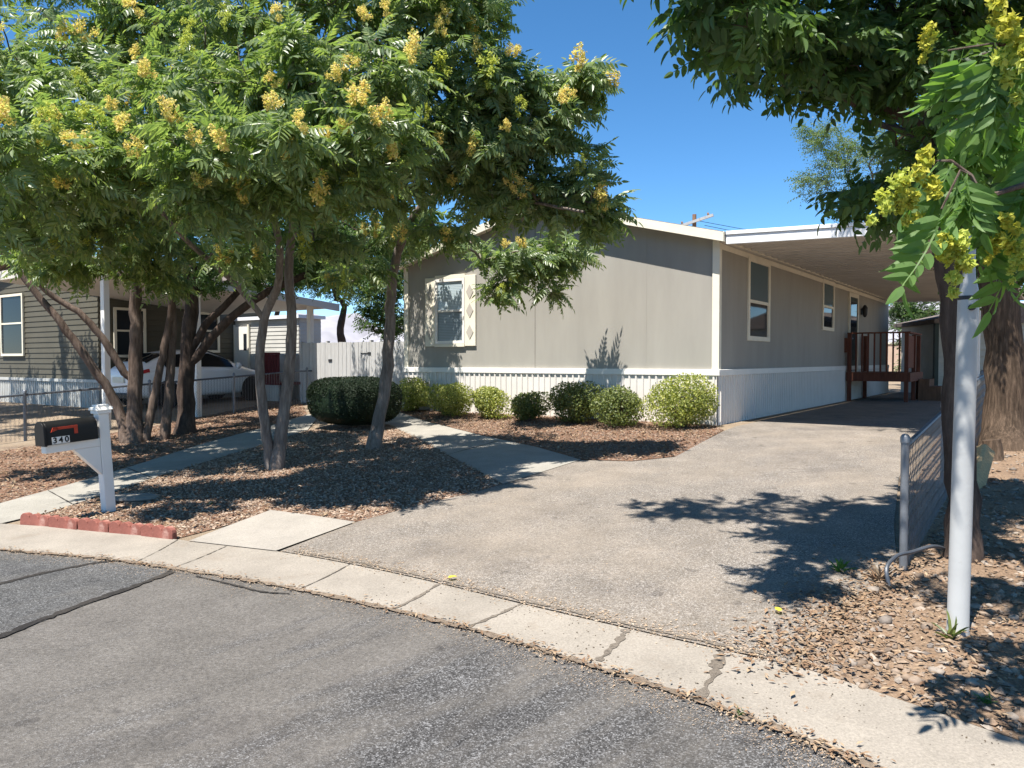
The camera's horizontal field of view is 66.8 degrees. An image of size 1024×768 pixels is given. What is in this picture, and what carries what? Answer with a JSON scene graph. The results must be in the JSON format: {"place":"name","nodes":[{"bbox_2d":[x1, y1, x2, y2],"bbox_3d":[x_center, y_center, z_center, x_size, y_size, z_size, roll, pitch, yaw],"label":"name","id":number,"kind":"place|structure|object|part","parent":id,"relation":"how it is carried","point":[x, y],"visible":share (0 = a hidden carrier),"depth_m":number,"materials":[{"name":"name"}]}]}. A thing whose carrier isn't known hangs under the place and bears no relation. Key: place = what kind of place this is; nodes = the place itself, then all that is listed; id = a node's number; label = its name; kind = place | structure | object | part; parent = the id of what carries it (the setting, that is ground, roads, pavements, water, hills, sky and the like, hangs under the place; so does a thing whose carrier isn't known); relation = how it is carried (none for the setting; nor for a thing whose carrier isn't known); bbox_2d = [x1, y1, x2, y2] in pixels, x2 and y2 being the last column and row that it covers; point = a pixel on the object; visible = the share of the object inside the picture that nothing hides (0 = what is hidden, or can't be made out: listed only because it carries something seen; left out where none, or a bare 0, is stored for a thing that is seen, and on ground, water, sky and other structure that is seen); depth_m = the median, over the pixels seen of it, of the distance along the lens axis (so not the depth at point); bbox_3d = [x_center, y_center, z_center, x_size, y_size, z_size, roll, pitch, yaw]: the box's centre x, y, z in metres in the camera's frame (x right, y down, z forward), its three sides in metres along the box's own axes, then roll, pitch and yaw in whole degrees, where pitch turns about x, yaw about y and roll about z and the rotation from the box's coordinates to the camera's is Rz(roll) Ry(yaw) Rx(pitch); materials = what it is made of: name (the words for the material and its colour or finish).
{"place":"outdoors","nodes":[
{"label":"outdoors","id":0,"kind":"place"},
{"bbox_2d":[0,397,300,450],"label":"neighbour yard","id":1,"kind":"structure","parent":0,"point":[13,444],"depth_m":19.00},
{"bbox_2d":[0,251,266,407],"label":"mobile home","id":2,"kind":"object","parent":1,"relation":"on","point":[38,353],"visible":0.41,"depth_m":21.97,"materials":[{"name":"grey"}]},
{"bbox_2d":[0,293,24,355],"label":"window","id":3,"kind":"structure","parent":2,"relation":"in","point":[12,337],"depth_m":23.17,"materials":[{"name":"grey glass"}]},
{"bbox_2d":[113,307,146,356],"bbox_3d":[-10.359,-1.391,21.051,0.050,1.340,0.890,1,2,35],"label":"window","id":4,"kind":"structure","parent":2,"relation":"in","point":[121,320],"depth_m":20.90,"materials":[{"name":"glass"}]},
{"bbox_2d":[201,312,219,352],"bbox_3d":[-8.996,-1.527,22.996,0.050,1.190,0.740,1,2,35],"label":"window","id":5,"kind":"structure","parent":2,"relation":"in","point":[215,347],"depth_m":23.13,"materials":[{"name":"beige paint"}]},
{"bbox_2d":[0,367,312,442],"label":"chain link fence","id":6,"kind":"object","parent":1,"relation":"on","point":[25,405],"visible":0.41,"depth_m":15.89,"materials":[{"name":"metal"}]},
{"bbox_2d":[0,257,339,428],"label":"carport","id":7,"kind":"object","parent":1,"relation":"on","point":[104,291],"visible":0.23,"depth_m":18.98,"materials":[{"name":"beige metal"}]},
{"bbox_2d":[111,350,256,407],"bbox_3d":[-8.716,-0.198,21.255,2.120,1.496,4.205,1,4,35],"label":"car","id":8,"kind":"object","parent":1,"relation":"on","point":[213,365],"visible":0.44,"depth_m":20.71,"materials":[{"name":"white paint"}]},
{"bbox_3d":[-9.312,-0.667,19.845,0.624,0.252,0.468,1,4,35],"label":"rear window","id":9,"kind":"part","parent":8,"relation":"part of","materials":[{"name":"black glass"}]},
{"bbox_3d":[-8.687,-0.608,20.021,0.206,0.352,0.672,1,4,35],"label":"side window","id":10,"kind":"part","parent":8,"relation":"part of","materials":[{"name":"black glass"}]},
{"bbox_3d":[-8.066,-0.639,20.907,0.208,0.412,1.145,1,4,35],"label":"side window","id":11,"kind":"part","parent":8,"relation":"part of","materials":[{"name":"black glass"}]},
{"bbox_2d":[233,314,325,399],"bbox_3d":[-6.997,-0.785,23.265,3.030,2.450,1.000,1,2,35],"label":"home","id":12,"kind":"object","parent":1,"relation":"on","point":[245,331],"visible":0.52,"depth_m":22.75,"materials":[{"name":"white"}]},
{"bbox_2d":[233,324,250,368],"bbox_3d":[-8.193,-0.868,23.548,0.740,1.860,0.060,1,2,35],"label":"door","id":13,"kind":"structure","parent":12,"relation":"in","point":[241,335],"depth_m":23.51,"materials":[{"name":"white paint"}]},
{"bbox_2d":[264,352,299,400],"bbox_3d":[-6.508,-0.151,21.855,0.970,1.470,0.920,1,2,35],"label":"porch","id":14,"kind":"object","parent":1,"relation":"on","point":[271,362],"visible":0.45,"depth_m":21.38,"materials":[{"name":"red paint"}]},
{"bbox_2d":[0,399,307,502],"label":"side yard gravel","id":15,"kind":"structure","parent":0,"point":[119,457],"depth_m":12.51,"materials":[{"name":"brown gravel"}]},
{"bbox_2d":[0,0,227,443],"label":"tree of heaven","id":16,"kind":"object","parent":15,"relation":"on","point":[30,204],"visible":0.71,"depth_m":9.69,"materials":[{"name":"green plant"}]},
{"bbox_2d":[37,0,263,441],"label":"tree of heaven","id":17,"kind":"object","parent":15,"relation":"on","point":[168,346],"visible":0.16,"depth_m":10.80,"materials":[{"name":"green plant"}]},
{"bbox_2d":[109,114,416,434],"bbox_3d":[-4.922,-2.414,15.688,7.139,6.890,5.226,0,2,0],"label":"elm tree","id":18,"kind":"object","parent":15,"relation":"on","point":[191,356],"visible":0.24,"depth_m":14.71,"materials":[{"name":"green plant"}]},
{"bbox_2d":[0,414,315,522],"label":"side path","id":19,"kind":"structure","parent":0,"point":[39,502],"depth_m":10.65,"materials":[{"name":"concrete"}]},
{"bbox_2d":[37,424,501,537],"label":"front bed gravel","id":20,"kind":"structure","parent":0,"point":[358,455],"depth_m":9.49,"materials":[{"name":"brown gravel"}]},
{"bbox_2d":[34,404,115,512],"bbox_3d":[-4.509,0.844,8.080,0.205,1.215,0.718,1,6,35],"label":"mailbox","id":21,"kind":"object","parent":20,"relation":"on","point":[87,440],"visible":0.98,"depth_m":8.11,"materials":[{"name":"white paint"}]},
{"bbox_2d":[115,493,160,501],"bbox_3d":[-4.357,1.300,8.915,0.625,0.046,0.390,0,2,0],"label":"stepping stone","id":22,"kind":"object","parent":20,"relation":"on","point":[131,497],"visible":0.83,"depth_m":8.83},
{"bbox_2d":[36,0,533,470],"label":"tree of heaven","id":23,"kind":"object","parent":20,"relation":"on","point":[272,131],"visible":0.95,"depth_m":7.83,"materials":[{"name":"green plant"}]},
{"bbox_2d":[305,376,402,427],"bbox_3d":[-2.977,0.358,14.685,1.834,1.040,1.375,1,2,35],"label":"hedge","id":24,"kind":"object","parent":20,"relation":"on","point":[351,401],"visible":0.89,"depth_m":14.13,"materials":[{"name":"green plant"}]},
{"bbox_2d":[311,14,643,449],"bbox_3d":[-0.635,-1.733,12.694,4.828,5.693,8.373,0,2,0],"label":"tree of heaven","id":25,"kind":"object","parent":20,"relation":"on","point":[495,141],"visible":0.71,"depth_m":9.68,"materials":[{"name":"green plant"}]},
{"bbox_2d":[0,551,867,767],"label":"road","id":26,"kind":"structure","parent":0,"point":[173,672],"depth_m":3.87,"materials":[{"name":"grey asphalt"}]},
{"bbox_2d":[0,560,117,584],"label":"road crack","id":27,"kind":"object","parent":26,"relation":"on","point":[12,580],"visible":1,"depth_m":6.19,"materials":[{"name":"black asphalt"}]},
{"bbox_2d":[0,553,166,633],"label":"road patch","id":28,"kind":"object","parent":26,"relation":"on","point":[27,600],"visible":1,"depth_m":5.87,"materials":[{"name":"grey asphalt"}]},
{"bbox_2d":[0,571,174,637],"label":"road crack","id":29,"kind":"object","parent":26,"relation":"on","point":[18,628],"visible":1,"depth_m":5.34,"materials":[{"name":"black asphalt"}]},
{"bbox_2d":[196,575,288,593],"bbox_3d":[-2.024,1.486,5.735,0.981,0.007,0.074,1,2,29],"label":"road crack","id":30,"kind":"object","parent":26,"relation":"on","point":[239,585],"visible":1,"depth_m":5.72,"materials":[{"name":"black asphalt"}]},
{"bbox_2d":[4,548,873,767],"bbox_3d":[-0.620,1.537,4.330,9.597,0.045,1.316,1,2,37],"label":"road edge grit","id":31,"kind":"object","parent":26,"relation":"on","point":[543,674],"visible":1,"depth_m":3.97,"materials":[{"name":"gravel"}]},
{"bbox_2d":[0,546,895,767],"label":"kerb leaf litter","id":32,"kind":"object","parent":26,"relation":"on","point":[849,756],"visible":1,"depth_m":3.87,"materials":[{"name":"brown plant"}]},
{"bbox_2d":[385,412,580,483],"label":"front path","id":33,"kind":"structure","parent":0,"point":[502,461],"depth_m":11.36,"materials":[{"name":"concrete"}]},
{"bbox_2d":[0,382,1019,757],"bbox_3d":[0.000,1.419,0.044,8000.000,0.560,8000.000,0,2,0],"label":"ground","id":34,"kind":"structure","parent":0,"point":[892,388],"depth_m":7.57,"materials":[{"name":"brown soil"}]},
{"bbox_2d":[20,512,50,526],"bbox_3d":[-4.790,1.370,7.817,0.399,0.130,0.056,1,-1,21],"label":"edging block","id":35,"kind":"object","parent":34,"relation":"on","point":[29,518],"depth_m":7.79,"materials":[{"name":"red brick"}]},
{"bbox_2d":[48,515,79,529],"bbox_3d":[-4.412,1.371,7.654,0.399,0.130,0.056,2,3,23],"label":"edging block","id":36,"kind":"object","parent":34,"relation":"on","point":[58,521],"depth_m":7.63,"materials":[{"name":"red brick"}]},
{"bbox_2d":[78,517,110,532],"bbox_3d":[-4.030,1.369,7.502,0.399,0.130,0.056,1,3,22],"label":"edging block","id":37,"kind":"object","parent":34,"relation":"on","point":[89,524],"depth_m":7.47,"materials":[{"name":"red brick"}]},
{"bbox_2d":[109,520,142,534],"bbox_3d":[-3.647,1.371,7.353,0.399,0.130,0.056,1,2,20],"label":"edging block","id":38,"kind":"object","parent":34,"relation":"on","point":[120,527],"depth_m":7.33,"materials":[{"name":"red brick"}]},
{"bbox_2d":[141,523,176,538],"bbox_3d":[-3.271,1.369,7.187,0.399,0.130,0.056,1,2,24],"label":"edging block","id":39,"kind":"object","parent":34,"relation":"on","point":[157,531],"depth_m":7.15,"materials":[{"name":"red brick"}]},
{"bbox_2d":[230,246,310,315],"bbox_3d":[-11.628,-3.333,35.899,6.095,6.963,4.051,0,2,0],"label":"elm tree","id":40,"kind":"object","parent":34,"relation":"on","point":[278,312],"visible":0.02,"depth_m":35.78,"materials":[{"name":"green plant"}]},
{"bbox_2d":[189,510,353,550],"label":"concrete slab","id":41,"kind":"structure","parent":34,"relation":"on","point":[272,530],"depth_m":7.25,"materials":[{"name":"beige concrete"}]},
{"bbox_2d":[274,215,403,342],"bbox_3d":[-5.555,-2.787,26.848,5.369,6.432,3.051,0,2,0],"label":"elm tree","id":42,"kind":"object","parent":34,"relation":"on","point":[340,328],"visible":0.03,"depth_m":26.87,"materials":[{"name":"green plant"}]},
{"bbox_2d":[300,340,404,406],"bbox_3d":[-3.509,-0.266,19.593,3.938,1.640,1.376,1,2,35],"label":"board fence","id":43,"kind":"object","parent":34,"relation":"on","point":[329,359],"visible":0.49,"depth_m":19.18,"materials":[{"name":"white wood"}]},
{"bbox_2d":[339,255,403,341],"bbox_3d":[-4.021,-1.999,24.901,3.073,4.976,2.367,0,2,0],"label":"elm tree","id":44,"kind":"object","parent":34,"relation":"on","point":[374,313],"visible":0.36,"depth_m":24.67,"materials":[{"name":"green plant"}]},
{"bbox_2d":[399,214,894,425],"bbox_3d":[5.350,-1.630,22.369,7.700,4.396,17.175,1,2,35],"label":"mobile home","id":45,"kind":"object","parent":34,"relation":"on","point":[750,333],"visible":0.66,"depth_m":15.44,"materials":[{"name":"beige paint"}]},
{"bbox_2d":[435,278,464,343],"bbox_3d":[-1.349,-1.582,16.877,0.830,1.410,0.049,1,2,35],"label":"window","id":46,"kind":"structure","parent":45,"relation":"in","point":[449,293],"depth_m":16.88,"materials":[{"name":"grey glass"}]},
{"bbox_2d":[747,256,770,341],"bbox_3d":[4.863,-1.642,15.256,0.034,1.600,1.360,1,2,35],"label":"window","id":47,"kind":"structure","parent":45,"relation":"in","point":[759,271],"depth_m":15.24,"materials":[{"name":"glass"}]},
{"bbox_2d":[822,279,834,330],"bbox_3d":[8.114,-2.006,19.885,0.034,1.280,1.230,1,2,35],"label":"window","id":48,"kind":"structure","parent":45,"relation":"in","point":[828,291],"depth_m":19.90,"materials":[{"name":"grey glass"}]},
{"bbox_2d":[848,292,858,370],"bbox_3d":[9.846,-1.486,22.323,0.102,2.230,1.220,1,2,35],"label":"door","id":49,"kind":"structure","parent":45,"relation":"in","point":[853,299],"depth_m":22.33,"materials":[{"name":"beige paint"}]},
{"bbox_2d":[681,212,713,226],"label":"utility pole","id":50,"kind":"object","parent":34,"relation":"on","point":[693,221],"visible":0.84,"depth_m":41.57,"materials":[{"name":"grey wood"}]},
{"bbox_2d":[783,114,900,223],"bbox_3d":[13.363,-4.678,26.909,7.723,10.208,3.490,0,2,0],"label":"elm tree","id":51,"kind":"object","parent":34,"relation":"on","point":[837,159],"visible":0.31,"depth_m":26.61,"materials":[{"name":"green plant"}]},
{"bbox_2d":[726,221,1023,426],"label":"carport","id":52,"kind":"object","parent":34,"relation":"on","point":[826,252],"visible":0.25,"depth_m":14.60,"materials":[{"name":"beige metal"}]},
{"bbox_2d":[888,302,939,371],"bbox_3d":[18.391,-2.156,33.736,6.832,4.745,4.018,-1,2,-21],"label":"elm tree","id":53,"kind":"object","parent":34,"relation":"on","point":[897,311],"visible":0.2,"depth_m":33.53,"materials":[{"name":"green plant"}]},
{"bbox_2d":[899,370,985,570],"bbox_3d":[5.554,0.568,9.487,0.068,1.431,9.532,1,2,35],"label":"chain link fence","id":54,"kind":"object","parent":34,"relation":"on","point":[907,441],"visible":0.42,"depth_m":6.18,"materials":[{"name":"metal"}]},
{"bbox_2d":[0,523,1023,767],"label":"pavement","id":55,"kind":"structure","parent":0,"point":[886,731],"depth_m":4.34,"materials":[{"name":"concrete"}]},
{"bbox_2d":[302,564,349,587],"bbox_3d":[-1.406,1.454,5.868,0.029,0.034,0.622,1,2,23],"label":"pavement joint","id":56,"kind":"object","parent":55,"relation":"on","point":[327,576],"visible":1,"depth_m":5.86,"materials":[{"name":"grey concrete"}]},
{"bbox_2d":[392,584,439,608],"bbox_3d":[-0.652,1.468,5.371,0.052,0.030,0.544,1,2,27],"label":"pavement joint","id":57,"kind":"object","parent":55,"relation":"on","point":[418,596],"visible":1,"depth_m":5.36,"materials":[{"name":"grey concrete"}]},
{"bbox_2d":[464,603,520,628],"bbox_3d":[-0.115,1.482,4.963,0.047,0.029,0.526,2,2,42],"label":"pavement joint","id":58,"kind":"object","parent":55,"relation":"on","point":[486,619],"visible":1,"depth_m":4.95,"materials":[{"name":"grey concrete"}]},
{"bbox_2d":[595,629,629,660],"bbox_3d":[0.587,1.498,4.466,0.073,0.026,0.482,1,2,27],"label":"pavement joint","id":59,"kind":"object","parent":55,"relation":"on","point":[620,638],"visible":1,"depth_m":4.46,"materials":[{"name":"grey concrete"}]},
{"bbox_2d":[355,584,998,764],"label":"pavement specks","id":60,"kind":"object","parent":55,"relation":"on","point":[680,678],"visible":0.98,"depth_m":4.11,"materials":[{"name":"brown"}]},
{"bbox_2d":[689,650,725,699],"bbox_3d":[1.046,1.514,4.055,0.094,0.034,0.625,1,2,26],"label":"pavement joint","id":61,"kind":"object","parent":55,"relation":"on","point":[716,664],"visible":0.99,"depth_m":4.07,"materials":[{"name":"grey concrete"}]},
{"bbox_2d":[0,0,1023,328],"label":"sky","id":62,"kind":"structure","parent":0,"point":[685,156],"materials":[{"name":"blue"}]},
{"bbox_2d":[401,409,722,460],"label":"house bed gravel","id":63,"kind":"structure","parent":0,"point":[571,433],"depth_m":12.82,"materials":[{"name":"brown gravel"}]},
{"bbox_2d":[395,376,431,411],"bbox_3d":[-2.171,0.243,17.066,0.941,0.830,1.086,0,2,-6],"label":"bush","id":64,"kind":"object","parent":63,"relation":"on","point":[412,387],"visible":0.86,"depth_m":16.90,"materials":[{"name":"green plant"}]},
{"bbox_2d":[421,381,474,416],"bbox_3d":[-1.295,0.328,15.908,1.127,0.786,1.085,0,2,1],"label":"bush","id":65,"kind":"object","parent":63,"relation":"on","point":[454,396],"visible":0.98,"depth_m":15.71,"materials":[{"name":"green plant"}]},
{"bbox_2d":[472,385,511,419],"bbox_3d":[-0.397,0.378,15.334,0.703,0.718,1.058,-1,2,-36],"label":"bush","id":66,"kind":"object","parent":63,"relation":"on","point":[488,400],"visible":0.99,"depth_m":15.21,"materials":[{"name":"green plant"}]},
{"bbox_2d":[510,390,552,421],"bbox_3d":[0.383,0.433,14.869,0.835,0.640,0.856,1,2,31],"label":"bush","id":67,"kind":"object","parent":63,"relation":"on","point":[526,406],"visible":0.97,"depth_m":14.68,"materials":[{"name":"green plant"}]},
{"bbox_2d":[548,381,605,423],"bbox_3d":[1.232,0.343,14.287,0.951,0.844,1.348,-1,2,-24],"label":"bush","id":68,"kind":"object","parent":63,"relation":"on","point":[576,406],"visible":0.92,"depth_m":14.14,"materials":[{"name":"green plant"}]},
{"bbox_2d":[589,384,644,426],"bbox_3d":[1.864,0.396,13.589,0.981,0.791,1.162,1,2,35],"label":"bush","id":69,"kind":"object","parent":63,"relation":"on","point":[612,400],"visible":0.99,"depth_m":13.42,"materials":[{"name":"green plant"}]},
{"bbox_2d":[638,372,719,428],"bbox_3d":[2.865,0.293,13.324,1.402,1.000,1.238,0,2,11],"label":"bush","id":70,"kind":"object","parent":63,"relation":"on","point":[695,402],"visible":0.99,"depth_m":13.04,"materials":[{"name":"green plant"}]},
{"bbox_2d":[282,391,940,664],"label":"driveway","id":71,"kind":"structure","parent":0,"point":[545,525],"depth_m":6.93,"materials":[{"name":"concrete"}]},
{"bbox_2d":[295,551,771,655],"bbox_3d":[-0.195,1.448,5.440,4.022,0.008,0.098,1,2,36],"label":"driveway edge","id":72,"kind":"object","parent":71,"relation":"on","point":[597,617],"visible":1,"depth_m":5.13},
{"bbox_2d":[280,545,789,663],"bbox_3d":[-0.201,1.449,5.446,4.248,0.034,0.503,1,2,35],"label":"driveway grit","id":73,"kind":"object","parent":71,"relation":"on","point":[570,614],"visible":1,"depth_m":5.02,"materials":[{"name":"beige gravel"}]},
{"bbox_2d":[308,407,935,649],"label":"driveway pebbles","id":74,"kind":"object","parent":71,"relation":"on","point":[701,513],"visible":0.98,"depth_m":7.25,"materials":[{"name":"grey gravel"}]},
{"bbox_2d":[666,546,1001,711],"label":"driveway edge pebbles","id":75,"kind":"object","parent":71,"relation":"on","point":[768,635],"visible":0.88,"depth_m":4.68,"materials":[{"name":"gravel"}]},
{"bbox_2d":[828,559,854,571],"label":"weed","id":76,"kind":"object","parent":71,"relation":"on","point":[840,565],"visible":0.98,"depth_m":5.62,"materials":[{"name":"green plant"}]},
{"bbox_2d":[706,542,981,703],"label":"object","id":77,"kind":"object","parent":71,"relation":"on","point":[814,611],"visible":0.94,"depth_m":4.65,"materials":[{"name":"brown plant"}]},
{"bbox_2d":[846,331,941,401],"bbox_3d":[10.953,-0.479,21.785,2.450,1.910,2.398,1,2,35],"label":"wooden landing","id":78,"kind":"object","parent":71,"relation":"on","point":[926,389],"visible":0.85,"depth_m":21.41,"materials":[{"name":"brown wood"}]},
{"bbox_2d":[894,303,1023,392],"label":"shed","id":79,"kind":"structure","parent":71,"relation":"on","point":[932,358],"depth_m":25.16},
{"bbox_2d":[296,301,1023,342],"bbox_3d":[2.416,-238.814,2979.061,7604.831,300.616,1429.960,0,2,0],"label":"mountains","id":80,"kind":"structure","parent":0,"point":[329,328],"depth_m":2793.91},
{"bbox_2d":[888,342,900,371],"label":"block wall","id":81,"kind":"structure","parent":0,"point":[890,355],"depth_m":42.13,"materials":[{"name":"beige paint"}]},
{"bbox_2d":[799,428,1023,741],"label":"corner bed gravel","id":82,"kind":"structure","parent":0,"point":[1000,690],"depth_m":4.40,"materials":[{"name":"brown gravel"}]},
{"bbox_2d":[619,0,1023,562],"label":"ash tree","id":83,"kind":"object","parent":82,"relation":"on","point":[795,48],"visible":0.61,"depth_m":5.05,"materials":[{"name":"green plant"}]},
{"bbox_2d":[861,564,896,582],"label":"weed","id":84,"kind":"object","parent":82,"relation":"on","point":[877,574],"visible":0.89,"depth_m":5.40,"materials":[{"name":"beige plant"}]},
{"bbox_2d":[884,544,944,585],"bbox_3d":[2.893,1.314,5.575,0.173,0.248,1.373,2,2,43],"label":"bent pipe","id":85,"kind":"object","parent":82,"relation":"on","point":[892,559],"visible":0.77,"depth_m":5.49,"materials":[{"name":"grey metal"}]},
{"bbox_2d":[849,0,1023,451],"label":"elm tree","id":86,"kind":"object","parent":82,"relation":"on","point":[1003,405],"visible":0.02,"depth_m":10.29,"materials":[{"name":"brown plant"}]},
{"bbox_2d":[866,0,1023,337],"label":"tree of heaven","id":87,"kind":"object","parent":82,"relation":"on","point":[984,133],"visible":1,"depth_m":2.85,"materials":[{"name":"green plant"}]},
{"bbox_2d":[931,609,968,638],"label":"weed","id":88,"kind":"object","parent":82,"relation":"on","point":[951,631],"visible":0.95,"depth_m":4.41,"materials":[{"name":"green plant"}]},
{"bbox_2d":[945,204,979,636],"bbox_3d":[2.603,0.182,4.464,0.170,2.635,0.170,1,2,0],"label":"street post","id":89,"kind":"object","parent":82,"relation":"on","point":[961,516],"visible":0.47,"depth_m":4.43,"materials":[{"name":"white metal"}]},
{"bbox_2d":[976,444,994,488],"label":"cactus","id":90,"kind":"object","parent":82,"relation":"on","point":[985,454],"visible":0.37,"depth_m":8.25,"materials":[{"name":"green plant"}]},
{"bbox_2d":[973,692,997,703],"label":"weed","id":91,"kind":"object","parent":82,"relation":"on","point":[986,700],"visible":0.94,"depth_m":3.70,"materials":[{"name":"green plant"}]},
{"bbox_2d":[982,439,1003,460],"bbox_3d":[5.950,0.831,9.614,0.255,0.307,0.255,0,2,0],"label":"tree stump","id":92,"kind":"object","parent":82,"relation":"on","point":[995,446],"visible":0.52,"depth_m":9.53,"materials":[{"name":"brown wood"}]}
]}

